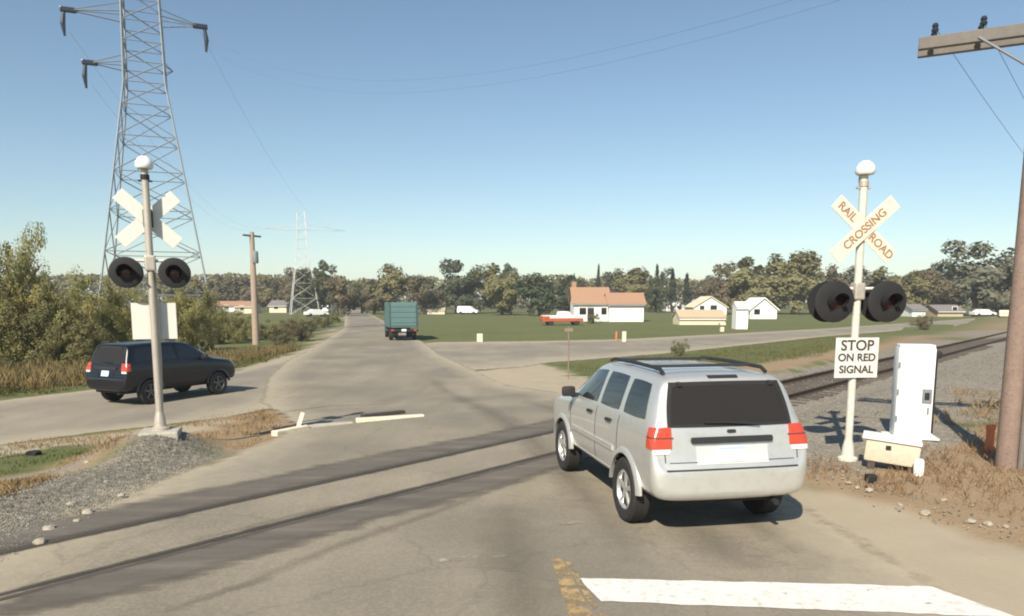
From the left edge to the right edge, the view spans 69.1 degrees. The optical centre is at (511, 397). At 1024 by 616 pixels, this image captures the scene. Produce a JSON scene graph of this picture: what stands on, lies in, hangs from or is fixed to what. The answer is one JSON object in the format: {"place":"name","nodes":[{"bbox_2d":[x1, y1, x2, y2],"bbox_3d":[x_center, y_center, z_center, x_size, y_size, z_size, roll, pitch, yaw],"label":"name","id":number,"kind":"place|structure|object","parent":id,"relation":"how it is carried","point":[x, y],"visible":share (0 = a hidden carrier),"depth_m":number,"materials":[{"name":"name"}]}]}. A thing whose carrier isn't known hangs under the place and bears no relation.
{"place":"outdoors","nodes":[
{"label":"outdoors","id":0,"kind":"place"},
{"bbox_2d":[0,434,130,499],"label":"dry grass","id":1,"kind":"structure","parent":0,"point":[5,486],"depth_m":10.35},
{"bbox_2d":[59,0,213,337],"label":"transmission tower","id":2,"kind":"structure","parent":0,"point":[85,62],"depth_m":57.83,"materials":[{"name":"metal"}]},
{"bbox_2d":[202,0,791,80],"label":"power cable","id":3,"kind":"object","parent":2,"relation":"attached to","point":[507,69],"visible":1,"depth_m":29.04,"materials":[{"name":"metal"}]},
{"bbox_2d":[0,354,279,396],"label":"verge grass","id":4,"kind":"structure","parent":0,"point":[262,359],"depth_m":25.72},
{"bbox_2d":[0,341,302,392],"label":"tall dry grass","id":5,"kind":"structure","parent":0,"point":[36,374],"depth_m":28.16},
{"bbox_2d":[0,350,307,444],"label":"frontage road","id":6,"kind":"structure","parent":0,"point":[58,415],"depth_m":20.88,"materials":[{"name":"asphalt"}]},
{"bbox_2d":[86,341,234,403],"bbox_3d":[-10.756,-0.910,23.144,2.082,1.789,4.263,3,8,25],"label":"suv","id":7,"kind":"object","parent":6,"relation":"on","point":[116,371],"visible":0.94,"depth_m":21.69,"materials":[{"name":"black paint"}]},
{"bbox_2d":[0,307,966,615],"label":"road","id":8,"kind":"structure","parent":0,"point":[516,537],"depth_m":8.03,"materials":[{"name":"asphalt"}]},
{"bbox_2d":[0,451,591,614],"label":"rail","id":9,"kind":"object","parent":8,"relation":"on","point":[176,566],"visible":0.52,"depth_m":7.65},
{"bbox_2d":[0,451,555,594],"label":"flangeway","id":10,"kind":"object","parent":9,"relation":"on","point":[188,546],"visible":0.55,"depth_m":8.03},
{"bbox_2d":[271,410,423,435],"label":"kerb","id":11,"kind":"structure","parent":8,"relation":"on","point":[376,416],"depth_m":16.41,"materials":[{"name":"concrete"}]},
{"bbox_2d":[384,302,417,339],"bbox_3d":[-8.962,-6.205,59.499,2.200,2.880,7.305,-2,8,-13],"label":"box truck","id":12,"kind":"object","parent":8,"relation":"on","point":[401,317],"visible":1,"depth_m":56.14,"materials":[{"name":"teal paint"}]},
{"bbox_2d":[552,558,591,615],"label":"line","id":13,"kind":"object","parent":8,"relation":"on","point":[567,591],"visible":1,"depth_m":6.38,"materials":[{"name":"yellow paint"}]},
{"bbox_2d":[566,561,603,615],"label":"line","id":14,"kind":"object","parent":8,"relation":"on","point":[586,592],"visible":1,"depth_m":6.43,"materials":[{"name":"yellow paint"}]},
{"bbox_2d":[553,356,807,521],"bbox_3d":[1.874,0.320,9.851,2.140,1.788,4.417,-2,8,-11],"label":"suv","id":15,"kind":"object","parent":8,"relation":"on","point":[676,430],"visible":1,"depth_m":7.89,"materials":[{"name":"silver metal"}]},
{"bbox_2d":[579,578,1012,615],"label":"stop line","id":16,"kind":"object","parent":8,"relation":"on","point":[877,598],"visible":1,"depth_m":6.32,"materials":[{"name":"white paint"}]},
{"bbox_2d":[0,302,1023,615],"bbox_3d":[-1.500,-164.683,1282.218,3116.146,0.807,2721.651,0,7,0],"label":"ground","id":17,"kind":"structure","parent":0,"point":[974,562],"depth_m":13.78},
{"bbox_2d":[0,281,27,364],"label":"bush","id":18,"kind":"object","parent":17,"relation":"on","point":[3,348],"visible":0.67,"depth_m":33.72,"materials":[{"name":"green plant"}]},
{"bbox_2d":[0,221,61,364],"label":"bush","id":19,"kind":"object","parent":17,"relation":"on","point":[21,263],"visible":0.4,"depth_m":34.79,"materials":[{"name":"green plant"}]},
{"bbox_2d":[0,282,79,367],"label":"bush","id":20,"kind":"object","parent":17,"relation":"on","point":[38,334],"visible":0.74,"depth_m":33.77,"materials":[{"name":"green plant"}]},
{"bbox_2d":[0,443,97,476],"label":"grass strip","id":21,"kind":"object","parent":17,"relation":"on","point":[54,451],"depth_m":13.54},
{"bbox_2d":[9,255,101,363],"bbox_3d":[-21.505,-3.698,35.226,3.845,6.119,3.649,-2,8,-17],"label":"bush","id":22,"kind":"object","parent":17,"relation":"on","point":[38,297],"visible":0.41,"depth_m":34.65,"materials":[{"name":"green plant"}]},
{"bbox_2d":[42,314,113,366],"bbox_3d":[-19.725,-2.446,33.983,3.008,2.775,2.850,7,10,43],"label":"bush","id":23,"kind":"object","parent":17,"relation":"on","point":[87,339],"visible":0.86,"depth_m":33.59,"materials":[{"name":"green plant"}]},
{"bbox_2d":[52,274,138,358],"bbox_3d":[-20.794,-3.606,36.763,3.764,4.910,3.565,2,8,15],"label":"bush","id":24,"kind":"object","parent":17,"relation":"on","point":[110,299],"visible":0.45,"depth_m":36.88,"materials":[{"name":"green plant"}]},
{"bbox_2d":[0,431,224,561],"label":"gravel stones","id":25,"kind":"object","parent":17,"relation":"on","point":[65,476],"visible":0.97,"depth_m":10.12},
{"bbox_2d":[94,272,146,343],"bbox_3d":[-20.502,-4.053,39.281,3.872,5.181,3.888,7,10,43],"label":"bush","id":26,"kind":"object","parent":17,"relation":"on","point":[115,334],"visible":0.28,"depth_m":38.55,"materials":[{"name":"green plant"}]},
{"bbox_2d":[2,408,281,449],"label":"dry tufts","id":27,"kind":"object","parent":17,"relation":"on","point":[193,423],"visible":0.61,"depth_m":16.09,"materials":[{"name":"brown plant"}]},
{"bbox_2d":[138,426,181,439],"bbox_3d":[-6.110,0.673,12.946,0.620,0.250,0.620,-2,8,-17],"label":"concrete footing","id":28,"kind":"object","parent":17,"relation":"on","point":[175,432],"visible":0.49,"depth_m":12.73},
{"bbox_2d":[108,156,190,430],"bbox_3d":[-6.110,-1.729,12.633,1.250,4.604,0.670,-3,8,-22],"label":"crossing signal","id":29,"kind":"object","parent":28,"relation":"on","point":[154,320],"visible":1,"depth_m":12.62,"materials":[{"name":"metal"}]},
{"bbox_2d":[119,279,204,343],"bbox_3d":[-19.403,-4.228,40.795,3.617,5.551,3.811,4,9,29],"label":"bush","id":30,"kind":"object","parent":17,"relation":"on","point":[184,324],"visible":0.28,"depth_m":40.85,"materials":[{"name":"green plant"}]},
{"bbox_2d":[156,276,203,301],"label":"tree","id":31,"kind":"object","parent":17,"relation":"on","point":[165,291],"visible":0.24,"depth_m":217.03,"materials":[{"name":"green plant"}]},
{"bbox_2d":[162,281,230,348],"bbox_3d":[-18.247,-4.278,42.385,3.595,4.743,3.406,1,7,7],"label":"bush","id":32,"kind":"object","parent":17,"relation":"on","point":[187,301],"visible":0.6,"depth_m":42.34,"materials":[{"name":"green plant"}]},
{"bbox_2d":[172,304,224,349],"bbox_3d":[-19.166,-4.232,45.464,2.594,3.810,2.734,3,8,20],"label":"bush","id":33,"kind":"object","parent":17,"relation":"on","point":[209,342],"visible":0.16,"depth_m":45.87,"materials":[{"name":"green plant"}]},
{"bbox_2d":[184,273,225,307],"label":"tree","id":34,"kind":"object","parent":17,"relation":"on","point":[219,281],"visible":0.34,"depth_m":217.90,"materials":[{"name":"green plant"}]},
{"bbox_2d":[201,299,243,344],"bbox_3d":[-20.544,-5.247,52.128,3.521,3.898,3.536,-2,8,-13],"label":"bush","id":35,"kind":"object","parent":17,"relation":"on","point":[219,334],"visible":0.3,"depth_m":51.64,"materials":[{"name":"green plant"}]},
{"bbox_2d":[213,301,237,311],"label":"house","id":36,"kind":"structure","parent":17,"relation":"on","point":[229,304],"depth_m":205.39,"materials":[{"name":"white"}]},
{"bbox_2d":[209,275,250,301],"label":"tree","id":37,"kind":"object","parent":17,"relation":"on","point":[231,288],"visible":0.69,"depth_m":217.70,"materials":[{"name":"green plant"}]},
{"bbox_2d":[224,309,251,340],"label":"bush","id":38,"kind":"object","parent":17,"relation":"on","point":[240,333],"visible":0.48,"depth_m":55.78,"materials":[{"name":"green plant"}]},
{"bbox_2d":[224,276,263,302],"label":"tree","id":39,"kind":"object","parent":17,"relation":"on","point":[244,293],"visible":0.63,"depth_m":217.26,"materials":[{"name":"green plant"}]},
{"bbox_2d":[233,301,262,312],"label":"house","id":40,"kind":"structure","parent":17,"relation":"on","point":[245,306],"depth_m":179.60,"materials":[{"name":"beige"}]},
{"bbox_2d":[242,232,260,344],"bbox_3d":[-17.561,-7.346,50.785,1.463,7.826,0.698,-7,10,-42],"label":"utility pole","id":41,"kind":"object","parent":17,"relation":"on","point":[254,259],"visible":0.94,"depth_m":50.69,"materials":[{"name":"wood"}]},
{"bbox_2d":[249,274,278,307],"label":"tree","id":42,"kind":"object","parent":17,"relation":"on","point":[268,293],"visible":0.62,"depth_m":217.83,"materials":[{"name":"green plant"}]},
{"bbox_2d":[259,319,285,338],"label":"scrub","id":43,"kind":"object","parent":17,"relation":"on","point":[268,332],"visible":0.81,"depth_m":58.11,"materials":[{"name":"green plant"}]},
{"bbox_2d":[0,420,554,551],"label":"tar strip","id":44,"kind":"object","parent":17,"relation":"on","point":[129,512],"visible":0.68,"depth_m":9.88,"materials":[{"name":"asphalt"}]},
{"bbox_2d":[0,431,553,553],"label":"flangeway","id":45,"kind":"object","parent":44,"relation":"on","point":[122,526],"visible":0.62,"depth_m":9.31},
{"bbox_2d":[267,300,295,312],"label":"house","id":46,"kind":"structure","parent":17,"relation":"on","point":[279,306],"depth_m":191.60,"materials":[{"name":"beige"}]},
{"bbox_2d":[268,332,294,346],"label":"scrub","id":47,"kind":"object","parent":17,"relation":"on","point":[275,339],"visible":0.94,"depth_m":48.72,"materials":[{"name":"green plant"}]},
{"bbox_2d":[269,275,299,309],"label":"tree","id":48,"kind":"object","parent":17,"relation":"on","point":[276,282],"visible":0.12,"depth_m":219.22,"materials":[{"name":"green plant"}]},
{"bbox_2d":[273,317,307,335],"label":"scrub","id":49,"kind":"object","parent":17,"relation":"on","point":[293,326],"visible":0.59,"depth_m":63.38,"materials":[{"name":"green plant"}]},
{"bbox_2d":[278,266,321,312],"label":"tree","id":50,"kind":"object","parent":17,"relation":"on","point":[286,291],"visible":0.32,"depth_m":188.91,"materials":[{"name":"green plant"}]},
{"bbox_2d":[288,325,313,340],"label":"scrub","id":51,"kind":"object","parent":17,"relation":"on","point":[302,334],"visible":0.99,"depth_m":56.13,"materials":[{"name":"green plant"}]},
{"bbox_2d":[260,211,343,314],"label":"transmission tower","id":52,"kind":"structure","parent":17,"relation":"on","point":[306,247],"depth_m":166.66,"materials":[{"name":"metal"}]},
{"bbox_2d":[290,315,324,330],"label":"scrub","id":53,"kind":"object","parent":17,"relation":"on","point":[311,322],"visible":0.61,"depth_m":73.47,"materials":[{"name":"green plant"}]},
{"bbox_2d":[303,309,328,316],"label":"parked car","id":54,"kind":"object","parent":17,"relation":"on","point":[311,312],"visible":0.94,"depth_m":142.75,"materials":[{"name":"white paint"}]},
{"bbox_2d":[295,260,336,309],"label":"tree","id":55,"kind":"object","parent":17,"relation":"on","point":[321,292],"visible":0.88,"depth_m":166.66,"materials":[{"name":"green plant"}]},
{"bbox_2d":[312,314,334,326],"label":"scrub","id":56,"kind":"object","parent":17,"relation":"on","point":[327,320],"visible":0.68,"depth_m":86.77,"materials":[{"name":"green plant"}]},
{"bbox_2d":[322,277,360,315],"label":"tree","id":57,"kind":"object","parent":17,"relation":"on","point":[335,287],"visible":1,"depth_m":149.39,"materials":[{"name":"green plant"}]},
{"bbox_2d":[351,282,368,312],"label":"tree","id":58,"kind":"object","parent":17,"relation":"on","point":[362,299],"visible":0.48,"depth_m":177.91,"materials":[{"name":"green plant"}]},
{"bbox_2d":[361,279,388,313],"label":"tree","id":59,"kind":"object","parent":17,"relation":"on","point":[370,304],"visible":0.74,"depth_m":167.03,"materials":[{"name":"green plant"}]},
{"bbox_2d":[366,263,407,311],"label":"tree","id":60,"kind":"object","parent":17,"relation":"on","point":[393,279],"visible":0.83,"depth_m":166.82,"materials":[{"name":"green plant"}]},
{"bbox_2d":[399,274,445,313],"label":"tree","id":61,"kind":"object","parent":17,"relation":"on","point":[426,296],"visible":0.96,"depth_m":167.25,"materials":[{"name":"green plant"}]},
{"bbox_2d":[427,306,446,313],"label":"shed","id":62,"kind":"structure","parent":17,"relation":"on","point":[437,310],"depth_m":169.05,"materials":[{"name":"beige"}]},
{"bbox_2d":[426,259,485,313],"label":"tree","id":63,"kind":"object","parent":17,"relation":"on","point":[458,290],"visible":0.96,"depth_m":175.49,"materials":[{"name":"green plant"}]},
{"bbox_2d":[457,306,478,313],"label":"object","id":64,"kind":"object","parent":17,"relation":"on","point":[465,309],"visible":0.96,"depth_m":168.13,"materials":[{"name":"white paint"}]},
{"bbox_2d":[2,272,972,308],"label":"woods","id":65,"kind":"object","parent":17,"relation":"on","point":[695,284],"visible":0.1,"depth_m":275.13,"materials":[{"name":"green plant"}]},
{"bbox_2d":[479,263,517,312],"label":"tree","id":66,"kind":"object","parent":17,"relation":"on","point":[505,272],"visible":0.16,"depth_m":188.37,"materials":[{"name":"green plant"}]},
{"bbox_2d":[474,263,529,314],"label":"tree","id":67,"kind":"object","parent":17,"relation":"on","point":[500,291],"visible":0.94,"depth_m":156.09,"materials":[{"name":"green plant"}]},
{"bbox_2d":[0,332,1006,600],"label":"railway track","id":68,"kind":"structure","parent":17,"relation":"on","point":[802,388],"depth_m":21.11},
{"bbox_2d":[512,272,566,315],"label":"tree","id":69,"kind":"object","parent":17,"relation":"on","point":[540,294],"visible":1,"depth_m":148.10,"materials":[{"name":"green plant"}]},
{"bbox_2d":[540,311,583,324],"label":"pickup truck","id":70,"kind":"object","parent":17,"relation":"on","point":[563,316],"visible":1,"depth_m":91.68,"materials":[{"name":"white paint"}]},
{"bbox_2d":[553,275,585,310],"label":"tree","id":71,"kind":"object","parent":17,"relation":"on","point":[565,285],"visible":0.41,"depth_m":188.84,"materials":[{"name":"green plant"}]},
{"bbox_2d":[568,282,609,320],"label":"house","id":72,"kind":"structure","parent":17,"relation":"on","point":[584,302],"depth_m":110.53,"materials":[{"name":"white"}]},
{"bbox_2d":[594,271,626,292],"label":"tree","id":73,"kind":"object","parent":17,"relation":"on","point":[606,276],"visible":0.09,"depth_m":220.50,"materials":[{"name":"green plant"}]},
{"bbox_2d":[604,293,646,321],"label":"garage","id":74,"kind":"structure","parent":17,"relation":"on","point":[625,307],"depth_m":108.38,"materials":[{"name":"white"}]},
{"bbox_2d":[610,266,663,311],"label":"tree","id":75,"kind":"object","parent":17,"relation":"on","point":[635,278],"visible":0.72,"depth_m":203.18,"materials":[{"name":"green plant"}]},
{"bbox_2d":[645,267,675,312],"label":"tree","id":76,"kind":"object","parent":17,"relation":"on","point":[658,291],"visible":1,"depth_m":190.31,"materials":[{"name":"green plant"}]},
{"bbox_2d":[665,267,679,312],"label":"tree","id":77,"kind":"object","parent":17,"relation":"on","point":[673,297],"visible":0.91,"depth_m":190.36,"materials":[{"name":"green plant"}]},
{"bbox_2d":[670,338,689,355],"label":"bush","id":78,"kind":"object","parent":17,"relation":"on","point":[673,349],"visible":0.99,"depth_m":40.89,"materials":[{"name":"green plant"}]},
{"bbox_2d":[677,272,692,309],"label":"tree","id":79,"kind":"object","parent":17,"relation":"on","point":[686,294],"visible":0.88,"depth_m":178.47,"materials":[{"name":"green plant"}]},
{"bbox_2d":[672,310,726,324],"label":"shed","id":80,"kind":"structure","parent":17,"relation":"on","point":[697,317],"depth_m":94.23,"materials":[{"name":"beige"}]},
{"bbox_2d":[683,296,728,314],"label":"house","id":81,"kind":"structure","parent":17,"relation":"on","point":[706,303],"depth_m":159.44,"materials":[{"name":"white"}]},
{"bbox_2d":[691,275,720,301],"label":"tree","id":82,"kind":"object","parent":17,"relation":"on","point":[711,282],"visible":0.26,"depth_m":190.94,"materials":[{"name":"green plant"}]},
{"bbox_2d":[702,263,747,308],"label":"tree","id":83,"kind":"object","parent":17,"relation":"on","point":[724,292],"visible":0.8,"depth_m":167.31,"materials":[{"name":"green plant"}]},
{"bbox_2d":[732,302,748,328],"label":"shed","id":84,"kind":"structure","parent":17,"relation":"on","point":[740,315],"depth_m":79.75,"materials":[{"name":"white"}]},
{"bbox_2d":[723,256,793,308],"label":"tree","id":85,"kind":"object","parent":17,"relation":"on","point":[755,288],"visible":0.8,"depth_m":163.85,"materials":[{"name":"green plant"}]},
{"bbox_2d":[745,297,779,318],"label":"house","id":86,"kind":"structure","parent":17,"relation":"on","point":[762,308],"depth_m":124.81,"materials":[{"name":"white"}]},
{"bbox_2d":[755,248,823,314],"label":"tree","id":87,"kind":"object","parent":17,"relation":"on","point":[797,292],"visible":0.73,"depth_m":164.80,"materials":[{"name":"green plant"}]},
{"bbox_2d":[802,263,850,298],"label":"tree","id":88,"kind":"object","parent":17,"relation":"on","point":[832,274],"visible":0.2,"depth_m":165.48,"materials":[{"name":"green plant"}]},
{"bbox_2d":[807,160,906,461],"bbox_3d":[5.320,-1.296,11.499,1.480,4.593,0.670,-1,7,-6],"label":"crossing signal","id":89,"kind":"object","parent":17,"relation":"on","point":[856,356],"visible":1,"depth_m":11.36,"materials":[{"name":"white paint"}]},
{"bbox_2d":[842,265,896,311],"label":"tree","id":90,"kind":"object","parent":17,"relation":"on","point":[850,277],"visible":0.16,"depth_m":168.05,"materials":[{"name":"green plant"}]},
{"bbox_2d":[777,347,1004,419],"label":"ballast stones","id":91,"kind":"object","parent":17,"relation":"on","point":[890,387],"visible":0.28,"depth_m":22.79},
{"bbox_2d":[862,430,922,472],"bbox_3d":[5.720,0.806,11.217,0.799,0.518,0.480,4,8,27],"label":"battery box","id":92,"kind":"object","parent":17,"relation":"on","point":[893,449],"visible":0.84,"depth_m":11.05,"materials":[{"name":"white paint"}]},
{"bbox_2d":[870,266,933,306],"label":"tree","id":93,"kind":"object","parent":17,"relation":"on","point":[914,295],"visible":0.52,"depth_m":149.15,"materials":[{"name":"green plant"}]},
{"bbox_2d":[881,343,941,440],"bbox_3d":[7.350,0.046,13.671,0.860,2.070,0.600,2,8,16],"label":"signal cabinet","id":94,"kind":"object","parent":17,"relation":"on","point":[913,389],"visible":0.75,"depth_m":13.44,"materials":[{"name":"metal"}]},
{"bbox_2d":[901,304,928,316],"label":"house","id":95,"kind":"structure","parent":17,"relation":"on","point":[912,310],"depth_m":144.11,"materials":[{"name":"white"}]},
{"bbox_2d":[806,461,1023,539],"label":"roadside pebbles","id":96,"kind":"object","parent":17,"relation":"on","point":[899,510],"visible":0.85,"depth_m":9.29,"materials":[{"name":"stone"}]},
{"bbox_2d":[807,421,1023,521],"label":"dry weeds","id":97,"kind":"object","parent":17,"relation":"on","point":[961,472],"visible":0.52,"depth_m":10.67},
{"bbox_2d":[913,458,924,475],"bbox_3d":[5.894,1.019,10.777,0.140,0.290,0.140,0,7,0],"label":"pipe cap","id":98,"kind":"object","parent":17,"relation":"on","point":[918,465],"visible":0.85,"depth_m":10.72,"materials":[{"name":"white paint"}]},
{"bbox_2d":[908,313,936,329],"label":"bush","id":99,"kind":"object","parent":17,"relation":"on","point":[924,324],"visible":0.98,"depth_m":75.24,"materials":[{"name":"green plant"}]},
{"bbox_2d":[908,268,964,304],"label":"tree","id":100,"kind":"object","parent":17,"relation":"on","point":[946,294],"visible":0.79,"depth_m":148.47,"materials":[{"name":"green plant"}]},
{"bbox_2d":[925,305,965,316],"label":"house","id":101,"kind":"structure","parent":17,"relation":"on","point":[946,310],"depth_m":143.84,"materials":[{"name":"beige"}]},
{"bbox_2d":[929,257,968,305],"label":"tree","id":102,"kind":"object","parent":17,"relation":"on","point":[945,265],"visible":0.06,"depth_m":167.13,"materials":[{"name":"green plant"}]},
{"bbox_2d":[919,239,1014,315],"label":"tree","id":103,"kind":"object","parent":17,"relation":"on","point":[974,282],"visible":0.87,"depth_m":148.27,"materials":[{"name":"green plant"}]},
{"bbox_2d":[918,15,1023,469],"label":"utility pole","id":104,"kind":"object","parent":17,"relation":"on","point":[1009,447],"visible":0.97,"depth_m":10.85,"materials":[{"name":"wood"}]},
{"bbox_2d":[934,387,1023,455],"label":"dry weeds","id":105,"kind":"object","parent":17,"relation":"on","point":[988,405],"visible":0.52,"depth_m":16.45,"materials":[{"name":"brown plant"}]},
{"bbox_2d":[969,309,996,316],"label":"parked car","id":106,"kind":"object","parent":17,"relation":"on","point":[980,312],"visible":0.97,"depth_m":142.76,"materials":[{"name":"white paint"}]},
{"bbox_2d":[984,424,995,452],"bbox_3d":[7.956,0.691,12.383,0.160,0.505,0.070,-2,8,-11],"label":"marker post","id":107,"kind":"object","parent":17,"relation":"on","point":[990,434],"visible":0.79,"depth_m":12.35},
{"bbox_2d":[990,264,1011,309],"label":"tree","id":108,"kind":"object","parent":17,"relation":"on","point":[1007,282],"visible":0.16,"depth_m":148.46,"materials":[{"name":"green plant"}]},
{"bbox_2d":[0,0,1023,301],"label":"sky","id":109,"kind":"structure","parent":0,"point":[692,157],"materials":[{"name":"blue"}]},
{"bbox_2d":[425,319,974,369],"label":"gravel road","id":110,"kind":"structure","parent":0,"point":[488,355],"depth_m":49.34,"materials":[{"name":"gravel"}]},
{"bbox_2d":[564,336,850,374],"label":"corner grass","id":111,"kind":"structure","parent":0,"point":[776,351],"depth_m":41.35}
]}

